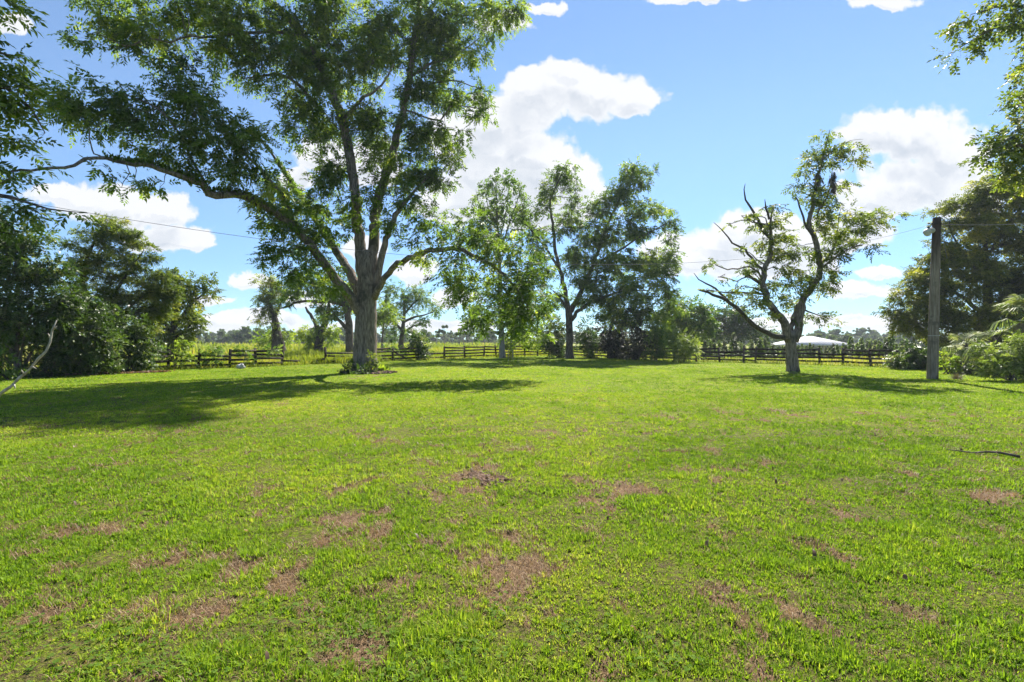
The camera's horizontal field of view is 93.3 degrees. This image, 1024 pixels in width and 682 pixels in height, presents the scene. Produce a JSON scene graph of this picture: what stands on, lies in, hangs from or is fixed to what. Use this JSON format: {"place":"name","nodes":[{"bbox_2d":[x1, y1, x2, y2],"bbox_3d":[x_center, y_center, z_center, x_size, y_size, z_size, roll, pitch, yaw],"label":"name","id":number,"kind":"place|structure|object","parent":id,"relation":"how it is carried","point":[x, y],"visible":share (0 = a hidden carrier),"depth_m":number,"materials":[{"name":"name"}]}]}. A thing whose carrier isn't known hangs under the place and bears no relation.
{"place":"outdoors","nodes":[
{"label":"outdoors","id":0,"kind":"place"},
{"bbox_2d":[236,363,244,368],"bbox_3d":[-15.768,1.438,28.103,0.576,0.344,0.375,0,0,11],"label":"stone","id":1,"kind":"object","parent":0,"point":[240,366],"visible":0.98,"depth_m":28.00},
{"bbox_2d":[460,470,514,487],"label":"dug soil","id":2,"kind":"structure","parent":0,"point":[482,477],"depth_m":5.62,"materials":[{"name":"soil"}]},
{"bbox_2d":[33,341,987,370],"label":"meadow grass","id":3,"kind":"structure","parent":0,"point":[295,349],"depth_m":56.17,"materials":[{"name":"plant"}]},
{"bbox_2d":[0,342,1023,681],"bbox_3d":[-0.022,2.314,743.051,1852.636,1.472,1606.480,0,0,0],"label":"lawn","id":4,"kind":"structure","parent":0,"point":[36,672],"depth_m":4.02,"materials":[{"name":"plant"}]},
{"bbox_2d":[0,348,29,379],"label":"shrub","id":5,"kind":"object","parent":4,"relation":"on","point":[7,375],"visible":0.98,"depth_m":19.65,"materials":[{"name":"green plant"}]},
{"bbox_2d":[0,320,56,396],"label":"bare branch","id":6,"kind":"object","parent":4,"relation":"on","point":[29,369],"visible":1,"depth_m":6.02,"materials":[{"name":"grey wood"}]},
{"bbox_2d":[0,324,73,371],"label":"evergreen shrub","id":7,"kind":"object","parent":4,"relation":"on","point":[24,353],"visible":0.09,"depth_m":24.40,"materials":[{"name":"green plant"}]},
{"bbox_2d":[12,345,78,378],"bbox_3d":[-20.716,1.068,21.564,1.711,2.090,2.634,0,0,31],"label":"shrub","id":8,"kind":"object","parent":4,"relation":"on","point":[51,372],"visible":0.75,"depth_m":21.52,"materials":[{"name":"green plant"}]},
{"bbox_2d":[0,0,99,252],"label":"pecan tree","id":9,"kind":"object","parent":4,"relation":"on","point":[11,104],"visible":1,"depth_m":11.82,"materials":[{"name":"green plant"}]},
{"bbox_2d":[0,198,103,376],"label":"multi stem tree","id":10,"kind":"object","parent":4,"relation":"on","point":[16,310],"visible":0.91,"depth_m":21.32,"materials":[{"name":"green plant"}]},
{"bbox_2d":[28,296,132,376],"bbox_3d":[-20.063,-0.122,22.823,3.874,4.104,3.069,0,0,0],"label":"evergreen shrub","id":11,"kind":"object","parent":4,"relation":"on","point":[85,352],"visible":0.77,"depth_m":22.59,"materials":[{"name":"green plant"}]},
{"bbox_2d":[57,369,174,375],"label":"leaf litter","id":12,"kind":"object","parent":4,"relation":"on","point":[108,373],"visible":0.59,"depth_m":23.66,"materials":[{"name":"plant"}]},
{"bbox_2d":[55,211,185,347],"bbox_3d":[-22.340,-2.916,27.583,6.770,9.132,3.101,0,0,-17],"label":"evergreen tree","id":13,"kind":"object","parent":4,"relation":"on","point":[106,235],"visible":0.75,"depth_m":27.34,"materials":[{"name":"green plant"}]},
{"bbox_2d":[81,302,166,371],"bbox_3d":[-20.349,0.001,24.936,4.314,4.189,3.226,0,0,0],"label":"evergreen shrub","id":14,"kind":"object","parent":4,"relation":"on","point":[135,331],"visible":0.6,"depth_m":24.88,"materials":[{"name":"green plant"}]},
{"bbox_2d":[137,266,226,360],"bbox_3d":[-24.724,-1.863,36.149,7.296,7.401,3.758,0,0,0],"label":"tree","id":15,"kind":"object","parent":4,"relation":"on","point":[186,322],"visible":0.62,"depth_m":35.77,"materials":[{"name":"green plant"}]},
{"bbox_2d":[166,335,197,368],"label":"shrub","id":16,"kind":"object","parent":4,"relation":"on","point":[187,356],"visible":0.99,"depth_m":27.39,"materials":[{"name":"green plant"}]},
{"bbox_2d":[81,348,284,372],"bbox_3d":[-18.526,1.107,28.171,0.548,1.387,10.154,0,0,43],"label":"board fence","id":17,"kind":"object","parent":4,"relation":"on","point":[228,357],"visible":0.48,"depth_m":29.30,"materials":[{"name":"wood"}]},
{"bbox_2d":[146,342,408,366],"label":"vines","id":18,"kind":"object","parent":17,"relation":"attached to","point":[219,350],"visible":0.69,"depth_m":29.00,"materials":[{"name":"green plant"}]},
{"bbox_2d":[194,329,204,343],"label":"tree","id":19,"kind":"object","parent":4,"relation":"on","point":[199,336],"visible":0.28,"depth_m":179.48,"materials":[{"name":"green plant"}]},
{"bbox_2d":[202,332,213,343],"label":"tree","id":20,"kind":"object","parent":4,"relation":"on","point":[207,337],"visible":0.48,"depth_m":166.47,"materials":[{"name":"green plant"}]},
{"bbox_2d":[215,330,232,343],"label":"tree","id":21,"kind":"object","parent":4,"relation":"on","point":[226,338],"visible":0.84,"depth_m":169.98,"materials":[{"name":"green plant"}]},
{"bbox_2d":[230,326,254,343],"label":"tree","id":22,"kind":"object","parent":4,"relation":"on","point":[237,337],"visible":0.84,"depth_m":159.51,"materials":[{"name":"green plant"}]},
{"bbox_2d":[242,328,262,342],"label":"tree","id":23,"kind":"object","parent":4,"relation":"on","point":[248,336],"visible":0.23,"depth_m":165.93,"materials":[{"name":"green plant"}]},
{"bbox_2d":[247,271,294,351],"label":"broken tree","id":24,"kind":"object","parent":4,"relation":"on","point":[271,311],"visible":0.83,"depth_m":57.55,"materials":[{"name":"green plant"}]},
{"bbox_2d":[249,326,296,349],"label":"field bush","id":25,"kind":"object","parent":4,"relation":"on","point":[264,341],"visible":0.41,"depth_m":61.89,"materials":[{"name":"green plant"}]},
{"bbox_2d":[0,0,570,371],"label":"pecan tree","id":26,"kind":"object","parent":4,"relation":"on","point":[313,66],"visible":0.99,"depth_m":22.78,"materials":[{"name":"green plant"}]},
{"bbox_2d":[364,349,382,372],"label":"climbing plant","id":27,"kind":"object","parent":26,"relation":"attached to","point":[374,363],"visible":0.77,"depth_m":23.93,"materials":[{"name":"green plant"}]},
{"bbox_2d":[290,303,343,351],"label":"broken tree","id":28,"kind":"object","parent":4,"relation":"on","point":[318,336],"visible":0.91,"depth_m":55.68,"materials":[{"name":"green plant"}]},
{"bbox_2d":[269,265,382,351],"bbox_3d":[-19.099,-3.387,49.971,11.430,9.399,5.709,0,0,-22],"label":"tree","id":29,"kind":"object","parent":4,"relation":"on","point":[347,323],"visible":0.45,"depth_m":49.32,"materials":[{"name":"green plant"}]},
{"bbox_2d":[276,351,393,363],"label":"tall weeds","id":30,"kind":"object","parent":4,"relation":"on","point":[314,357],"visible":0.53,"depth_m":34.23,"materials":[{"name":"plant"}]},
{"bbox_2d":[337,358,360,373],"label":"fern plant","id":31,"kind":"object","parent":4,"relation":"on","point":[346,367],"visible":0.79,"depth_m":23.79,"materials":[{"name":"green plant"}]},
{"bbox_2d":[0,590,717,681],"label":"clover","id":32,"kind":"object","parent":4,"relation":"on","point":[355,635],"visible":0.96,"depth_m":2.49,"materials":[{"name":"green plant"}]},
{"bbox_2d":[349,364,371,373],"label":"fern plant","id":33,"kind":"object","parent":4,"relation":"on","point":[362,370],"visible":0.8,"depth_m":23.27,"materials":[{"name":"green plant"}]},
{"bbox_2d":[355,370,397,374],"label":"mulch","id":34,"kind":"object","parent":4,"relation":"on","point":[383,372],"visible":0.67,"depth_m":23.58,"materials":[{"name":"wood"}]},
{"bbox_2d":[378,364,390,370],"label":"hosta plant","id":35,"kind":"object","parent":4,"relation":"on","point":[383,367],"visible":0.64,"depth_m":24.78,"materials":[{"name":"green plant"}]},
{"bbox_2d":[377,299,405,350],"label":"young tree","id":36,"kind":"object","parent":4,"relation":"on","point":[383,314],"visible":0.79,"depth_m":54.67,"materials":[{"name":"green plant"}]},
{"bbox_2d":[377,278,446,347],"bbox_3d":[-13.690,-3.460,64.051,10.327,9.577,4.850,0,0,0],"label":"tree","id":37,"kind":"object","parent":4,"relation":"on","point":[408,298],"visible":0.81,"depth_m":63.75,"materials":[{"name":"green plant"}]},
{"bbox_2d":[406,328,434,359],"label":"evergreen shrub","id":38,"kind":"object","parent":4,"relation":"on","point":[420,346],"visible":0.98,"depth_m":40.56,"materials":[{"name":"green plant"}]},
{"bbox_2d":[324,345,550,363],"bbox_3d":[-5.022,1.100,43.768,1.869,1.400,25.512,0,0,43],"label":"board fence","id":39,"kind":"object","parent":4,"relation":"on","point":[443,352],"visible":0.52,"depth_m":44.06,"materials":[{"name":"wood"}]},
{"bbox_2d":[435,329,440,343],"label":"tree","id":40,"kind":"object","parent":4,"relation":"on","point":[438,335],"visible":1,"depth_m":138.78,"materials":[{"name":"green plant"}]},
{"bbox_2d":[440,325,447,344],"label":"tree","id":41,"kind":"object","parent":4,"relation":"on","point":[443,331],"visible":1,"depth_m":139.50,"materials":[{"name":"green plant"}]},
{"bbox_2d":[28,327,973,344],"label":"woodland","id":42,"kind":"object","parent":4,"relation":"on","point":[862,331],"visible":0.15,"depth_m":232.35,"materials":[{"name":"plant"}]},
{"bbox_2d":[449,167,556,357],"bbox_3d":[-0.821,-7.091,45.618,10.349,18.078,5.622,0,0,0],"label":"maple tree","id":43,"kind":"object","parent":4,"relation":"on","point":[496,215],"visible":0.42,"depth_m":44.78,"materials":[{"name":"green plant"}]},
{"bbox_2d":[508,343,513,360],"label":"staked sapling","id":44,"kind":"object","parent":4,"relation":"on","point":[509,352],"visible":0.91,"depth_m":38.18,"materials":[{"name":"plant"}]},
{"bbox_2d":[0,388,1022,659],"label":"fallen leaves","id":45,"kind":"object","parent":4,"relation":"on","point":[502,432],"visible":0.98,"depth_m":6.29,"materials":[{"name":"brown plant"}]},
{"bbox_2d":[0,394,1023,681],"bbox_3d":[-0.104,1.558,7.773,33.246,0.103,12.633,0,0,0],"label":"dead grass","id":46,"kind":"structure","parent":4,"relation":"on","point":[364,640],"depth_m":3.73,"materials":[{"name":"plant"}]},
{"bbox_2d":[496,320,543,356],"bbox_3d":[1.200,-0.687,47.985,5.142,4.661,3.378,0,0,23],"label":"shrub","id":47,"kind":"object","parent":4,"relation":"on","point":[538,345],"visible":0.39,"depth_m":47.73,"materials":[{"name":"green plant"}]},
{"bbox_2d":[72,353,1017,372],"bbox_3d":[2.049,1.405,37.085,49.229,0.405,31.790,0,0,0],"label":"fence","id":48,"kind":"object","parent":4,"relation":"on","point":[200,366],"visible":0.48,"depth_m":32.14,"materials":[{"name":"wood"}]},
{"bbox_2d":[539,312,574,357],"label":"evergreen shrub","id":49,"kind":"object","parent":4,"relation":"on","point":[558,347],"visible":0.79,"depth_m":45.44,"materials":[{"name":"green plant"}]},
{"bbox_2d":[573,313,606,357],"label":"evergreen shrub","id":50,"kind":"object","parent":4,"relation":"on","point":[589,347],"visible":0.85,"depth_m":44.96,"materials":[{"name":"green plant"}]},
{"bbox_2d":[513,153,692,358],"bbox_3d":[7.752,-7.521,42.418,15.598,18.963,8.029,0,0,0],"label":"pecan tree","id":51,"kind":"object","parent":4,"relation":"on","point":[587,285],"visible":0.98,"depth_m":42.97,"materials":[{"name":"green plant"}]},
{"bbox_2d":[591,318,638,358],"bbox_3d":[9.254,-0.099,44.187,4.500,5.038,4.052,0,0,-27],"label":"evergreen shrub","id":52,"kind":"object","parent":4,"relation":"on","point":[609,343],"visible":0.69,"depth_m":43.34,"materials":[{"name":"green plant"}]},
{"bbox_2d":[615,305,654,359],"bbox_3d":[10.986,-0.387,41.017,3.826,5.217,3.646,0,0,-39],"label":"evergreen shrub","id":53,"kind":"object","parent":4,"relation":"on","point":[635,352],"visible":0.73,"depth_m":40.87,"materials":[{"name":"green plant"}]},
{"bbox_2d":[639,315,671,360],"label":"leafy shrub","id":54,"kind":"object","parent":4,"relation":"on","point":[659,346],"visible":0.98,"depth_m":39.24,"materials":[{"name":"green plant"}]},
{"bbox_2d":[662,322,704,362],"bbox_3d":[12.792,0.294,35.919,3.101,3.450,2.279,0,0,-11],"label":"leafy shrub","id":55,"kind":"object","parent":4,"relation":"on","point":[687,348],"visible":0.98,"depth_m":35.74,"materials":[{"name":"green plant"}]},
{"bbox_2d":[649,294,722,353],"bbox_3d":[17.223,-1.643,49.138,7.908,6.558,4.836,0,0,0],"label":"broadleaf tree","id":56,"kind":"object","parent":4,"relation":"on","point":[691,325],"visible":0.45,"depth_m":48.37,"materials":[{"name":"green plant"}]},
{"bbox_2d":[701,339,707,357],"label":"young conifer","id":57,"kind":"object","parent":4,"relation":"on","point":[705,345],"visible":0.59,"depth_m":44.92,"materials":[{"name":"green plant"}]},
{"bbox_2d":[705,341,713,357],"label":"young conifer","id":58,"kind":"object","parent":4,"relation":"on","point":[710,346],"visible":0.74,"depth_m":44.16,"materials":[{"name":"green plant"}]},
{"bbox_2d":[712,337,716,355],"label":"young conifer","id":59,"kind":"object","parent":4,"relation":"on","point":[714,345],"visible":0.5,"depth_m":49.35,"materials":[{"name":"green plant"}]},
{"bbox_2d":[715,340,721,355],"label":"young conifer","id":60,"kind":"object","parent":4,"relation":"on","point":[719,344],"visible":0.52,"depth_m":47.90,"materials":[{"name":"green plant"}]},
{"bbox_2d":[720,339,729,357],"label":"young conifer","id":61,"kind":"object","parent":4,"relation":"on","point":[724,347],"visible":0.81,"depth_m":44.02,"materials":[{"name":"green plant"}]},
{"bbox_2d":[728,343,734,357],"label":"young conifer","id":62,"kind":"object","parent":4,"relation":"on","point":[730,346],"visible":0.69,"depth_m":44.47,"materials":[{"name":"green plant"}]},
{"bbox_2d":[728,332,740,354],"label":"young conifer","id":63,"kind":"object","parent":4,"relation":"on","point":[734,342],"visible":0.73,"depth_m":46.85,"materials":[{"name":"green plant"}]},
{"bbox_2d":[692,300,781,347],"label":"oak tree","id":64,"kind":"object","parent":4,"relation":"on","point":[730,326],"visible":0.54,"depth_m":69.10,"materials":[{"name":"green plant"}]},
{"bbox_2d":[747,342,754,357],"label":"young conifer","id":65,"kind":"object","parent":4,"relation":"on","point":[752,345],"visible":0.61,"depth_m":44.20,"materials":[{"name":"green plant"}]},
{"bbox_2d":[757,339,762,355],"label":"young conifer","id":66,"kind":"object","parent":4,"relation":"on","point":[758,344],"visible":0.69,"depth_m":45.18,"materials":[{"name":"green plant"}]},
{"bbox_2d":[757,337,765,355],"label":"young conifer","id":67,"kind":"object","parent":4,"relation":"on","point":[762,345],"visible":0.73,"depth_m":45.19,"materials":[{"name":"green plant"}]},
{"bbox_2d":[563,346,963,367],"bbox_3d":[16.125,1.097,37.733,3.348,1.407,36.713,0,0,-36],"label":"board fence","id":68,"kind":"object","parent":4,"relation":"on","point":[869,355],"visible":0.4,"depth_m":33.82,"materials":[{"name":"wood"}]},
{"bbox_2d":[763,338,769,355],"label":"young conifer","id":69,"kind":"object","parent":4,"relation":"on","point":[765,343],"visible":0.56,"depth_m":46.30,"materials":[{"name":"green plant"}]},
{"bbox_2d":[769,343,776,355],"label":"young conifer","id":70,"kind":"object","parent":4,"relation":"on","point":[773,344],"visible":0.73,"depth_m":45.63,"materials":[{"name":"green plant"}]},
{"bbox_2d":[771,339,784,351],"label":"tree","id":71,"kind":"object","parent":4,"relation":"on","point":[778,346],"visible":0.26,"depth_m":137.62,"materials":[{"name":"green plant"}]},
{"bbox_2d":[694,129,916,371],"bbox_3d":[15.567,-4.776,25.569,13.210,13.027,4.340,0,0,0],"label":"pecan tree","id":72,"kind":"object","parent":4,"relation":"on","point":[792,330],"visible":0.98,"depth_m":25.23,"materials":[{"name":"green plant"}]},
{"bbox_2d":[813,173,824,191],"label":"moss clump","id":73,"kind":"object","parent":72,"relation":"attached to","point":[818,177],"visible":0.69,"depth_m":25.25,"materials":[{"name":"plant"}]},
{"bbox_2d":[827,172,837,196],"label":"moss clump","id":74,"kind":"object","parent":72,"relation":"attached to","point":[833,184],"visible":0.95,"depth_m":25.15,"materials":[{"name":"plant"}]},
{"bbox_2d":[806,343,813,355],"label":"young conifer","id":75,"kind":"object","parent":4,"relation":"on","point":[809,345],"visible":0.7,"depth_m":45.79,"materials":[{"name":"green plant"}]},
{"bbox_2d":[774,336,848,355],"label":"pavilion","id":76,"kind":"structure","parent":4,"relation":"on","point":[815,341],"depth_m":72.78,"materials":[{"name":"white fabric"}]},
{"bbox_2d":[814,333,825,351],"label":"tree","id":77,"kind":"object","parent":4,"relation":"on","point":[818,335],"visible":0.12,"depth_m":136.70,"materials":[{"name":"green plant"}]},
{"bbox_2d":[823,346,828,356],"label":"young conifer","id":78,"kind":"object","parent":4,"relation":"on","point":[826,350],"visible":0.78,"depth_m":45.32,"materials":[{"name":"green plant"}]},
{"bbox_2d":[828,343,836,356],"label":"young conifer","id":79,"kind":"object","parent":4,"relation":"on","point":[833,350],"visible":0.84,"depth_m":44.73,"materials":[{"name":"green plant"}]},
{"bbox_2d":[825,334,840,349],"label":"tree","id":80,"kind":"object","parent":4,"relation":"on","point":[831,337],"visible":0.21,"depth_m":138.43,"materials":[{"name":"green plant"}]},
{"bbox_2d":[833,344,840,356],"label":"young conifer","id":81,"kind":"object","parent":4,"relation":"on","point":[838,350],"visible":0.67,"depth_m":49.08,"materials":[{"name":"green plant"}]},
{"bbox_2d":[841,334,851,342],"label":"tree","id":82,"kind":"object","parent":4,"relation":"on","point":[845,338],"visible":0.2,"depth_m":145.10,"materials":[{"name":"green plant"}]},
{"bbox_2d":[847,336,855,351],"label":"young conifer","id":83,"kind":"object","parent":4,"relation":"on","point":[849,343],"visible":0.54,"depth_m":49.28,"materials":[{"name":"green plant"}]},
{"bbox_2d":[853,342,860,356],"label":"young conifer","id":84,"kind":"object","parent":4,"relation":"on","point":[857,347],"visible":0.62,"depth_m":44.45,"materials":[{"name":"green plant"}]},
{"bbox_2d":[859,337,866,353],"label":"young conifer","id":85,"kind":"object","parent":4,"relation":"on","point":[862,346],"visible":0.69,"depth_m":46.49,"materials":[{"name":"green plant"}]},
{"bbox_2d":[860,338,873,348],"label":"tree","id":86,"kind":"object","parent":4,"relation":"on","point":[870,340],"visible":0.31,"depth_m":131.29,"materials":[{"name":"green plant"}]},
{"bbox_2d":[871,340,878,356],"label":"young conifer","id":87,"kind":"object","parent":4,"relation":"on","point":[874,345],"visible":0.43,"depth_m":45.66,"materials":[{"name":"green plant"}]},
{"bbox_2d":[874,340,883,357],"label":"young conifer","id":88,"kind":"object","parent":4,"relation":"on","point":[878,345],"visible":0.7,"depth_m":43.98,"materials":[{"name":"green plant"}]},
{"bbox_2d":[882,338,890,357],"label":"young conifer","id":89,"kind":"object","parent":4,"relation":"on","point":[886,344],"visible":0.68,"depth_m":45.29,"materials":[{"name":"green plant"}]},
{"bbox_2d":[888,333,894,356],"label":"young conifer","id":90,"kind":"object","parent":4,"relation":"on","point":[891,342],"visible":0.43,"depth_m":45.67,"materials":[{"name":"green plant"}]},
{"bbox_2d":[899,341,904,349],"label":"young conifer","id":91,"kind":"object","parent":4,"relation":"on","point":[901,344],"visible":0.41,"depth_m":44.81,"materials":[{"name":"green plant"}]},
{"bbox_2d":[903,332,917,342],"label":"tree","id":92,"kind":"object","parent":4,"relation":"on","point":[911,339],"visible":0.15,"depth_m":130.88,"materials":[{"name":"green plant"}]},
{"bbox_2d":[882,337,947,369],"bbox_3d":[22.915,0.951,27.292,3.791,2.361,2.266,0,0,0],"label":"hedge shrub","id":93,"kind":"object","parent":4,"relation":"on","point":[914,357],"visible":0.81,"depth_m":26.97,"materials":[{"name":"green plant"}]},
{"bbox_2d":[923,217,947,378],"bbox_3d":[17.983,-1.747,20.431,1.362,6.905,0.403,0,0,-7],"label":"lamp pole","id":94,"kind":"object","parent":4,"relation":"on","point":[932,371],"visible":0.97,"depth_m":20.27,"materials":[{"name":"grey wood"}]},
{"bbox_2d":[0,197,931,264],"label":"power line","id":95,"kind":"object","parent":94,"relation":"attached to","point":[425,256],"visible":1,"depth_m":12.78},
{"bbox_2d":[941,223,1023,224],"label":"power line","id":96,"kind":"object","parent":94,"relation":"attached to","point":[996,224],"visible":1,"depth_m":20.02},
{"bbox_2d":[870,171,1023,349],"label":"dense tree","id":97,"kind":"object","parent":4,"relation":"on","point":[970,266],"visible":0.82,"depth_m":31.42,"materials":[{"name":"green plant"}]},
{"bbox_2d":[939,349,965,374],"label":"shrub","id":98,"kind":"object","parent":4,"relation":"on","point":[951,364],"visible":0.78,"depth_m":23.46,"materials":[{"name":"green plant"}]},
{"bbox_2d":[950,372,967,379],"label":"dry plant","id":99,"kind":"object","parent":4,"relation":"on","point":[958,376],"visible":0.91,"depth_m":20.10,"materials":[{"name":"plant"}]},
{"bbox_2d":[939,331,988,369],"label":"palm tree","id":100,"kind":"object","parent":4,"relation":"on","point":[958,352],"visible":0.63,"depth_m":23.99,"materials":[{"name":"green plant"}]},
{"bbox_2d":[949,361,988,374],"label":"shrub","id":101,"kind":"object","parent":4,"relation":"on","point":[969,372],"visible":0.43,"depth_m":22.98,"materials":[{"name":"green plant"}]},
{"bbox_2d":[927,0,1023,203],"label":"tall tree","id":102,"kind":"object","parent":4,"relation":"on","point":[1003,145],"visible":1,"depth_m":16.22,"materials":[{"name":"green plant"}]},
{"bbox_2d":[948,449,1019,457],"bbox_3d":[6.614,1.564,6.804,0.737,0.050,0.196,0,0,27],"label":"fallen stick","id":103,"kind":"object","parent":4,"relation":"on","point":[1009,454],"visible":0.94,"depth_m":6.79,"materials":[{"name":"wood"}]},
{"bbox_2d":[961,325,1021,375],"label":"palm tree","id":104,"kind":"object","parent":4,"relation":"on","point":[994,332],"visible":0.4,"depth_m":22.02,"materials":[{"name":"green plant"}]},
{"bbox_2d":[964,329,1023,380],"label":"leafy shrub","id":105,"kind":"object","parent":4,"relation":"on","point":[1003,364],"visible":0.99,"depth_m":19.39,"materials":[{"name":"green plant"}]},
{"bbox_2d":[988,294,1023,345],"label":"palm tree","id":106,"kind":"object","parent":4,"relation":"on","point":[1014,305],"visible":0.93,"depth_m":21.70,"materials":[{"name":"green plant"}]},
{"bbox_2d":[0,0,1023,341],"label":"sky","id":107,"kind":"structure","parent":0,"point":[726,95],"materials":[{"name":"blue"}]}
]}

